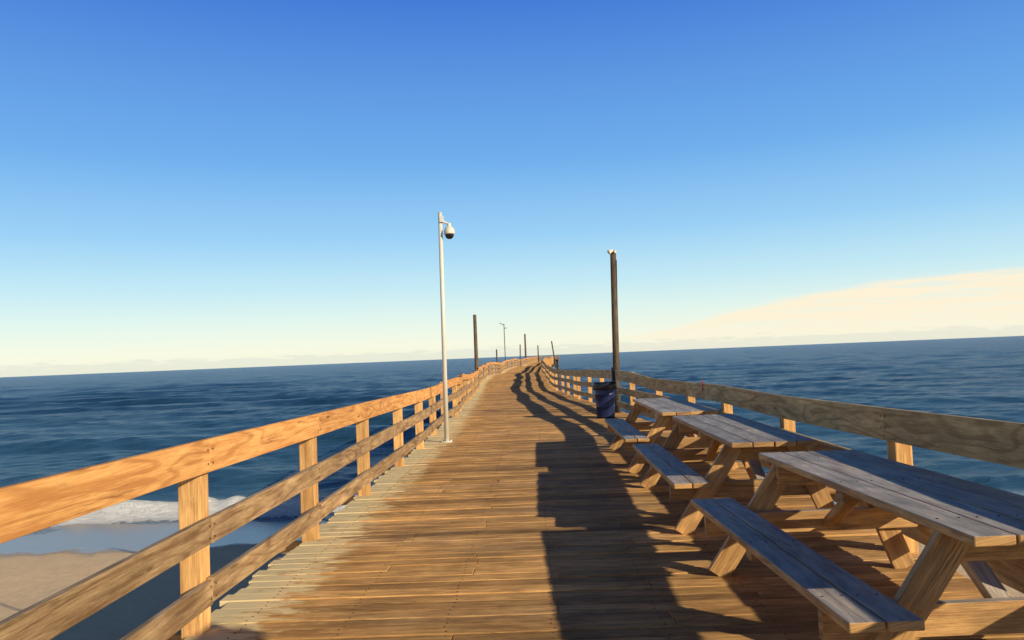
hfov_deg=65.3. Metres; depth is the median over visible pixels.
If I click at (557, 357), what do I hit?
wooden railing
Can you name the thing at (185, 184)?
sky
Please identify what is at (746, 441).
picnic table
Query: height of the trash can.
0.805 m
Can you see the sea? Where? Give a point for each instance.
(53, 424)
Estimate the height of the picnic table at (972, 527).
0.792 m
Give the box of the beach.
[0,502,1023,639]
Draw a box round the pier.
[184,359,1023,639]
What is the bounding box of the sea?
[0,336,1023,535]
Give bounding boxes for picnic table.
[605,397,738,472]
[632,414,835,534]
[691,450,1023,639]
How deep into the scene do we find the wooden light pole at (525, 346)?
129.83 m
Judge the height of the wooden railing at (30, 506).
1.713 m
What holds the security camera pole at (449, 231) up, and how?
on the pier
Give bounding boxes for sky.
[0,0,1023,376]
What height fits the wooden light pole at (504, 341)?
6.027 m
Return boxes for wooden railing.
[0,356,537,639]
[532,356,558,360]
[541,356,1023,593]
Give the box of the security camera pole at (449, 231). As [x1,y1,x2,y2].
[438,212,454,442]
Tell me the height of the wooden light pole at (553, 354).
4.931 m
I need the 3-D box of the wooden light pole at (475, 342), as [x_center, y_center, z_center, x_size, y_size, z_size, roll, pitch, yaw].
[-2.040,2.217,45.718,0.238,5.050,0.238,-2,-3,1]
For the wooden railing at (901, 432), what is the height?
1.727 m
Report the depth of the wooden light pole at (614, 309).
19.79 m
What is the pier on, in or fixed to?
in the sea
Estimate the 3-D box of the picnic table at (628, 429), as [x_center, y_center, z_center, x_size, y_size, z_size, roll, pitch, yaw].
[2.118,1.555,11.040,1.418,0.790,3.018,-2,-3,2]
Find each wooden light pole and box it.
[473,315,478,370]
[500,323,505,359]
[524,334,526,363]
[551,341,556,366]
[607,249,620,412]
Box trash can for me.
[592,382,616,417]

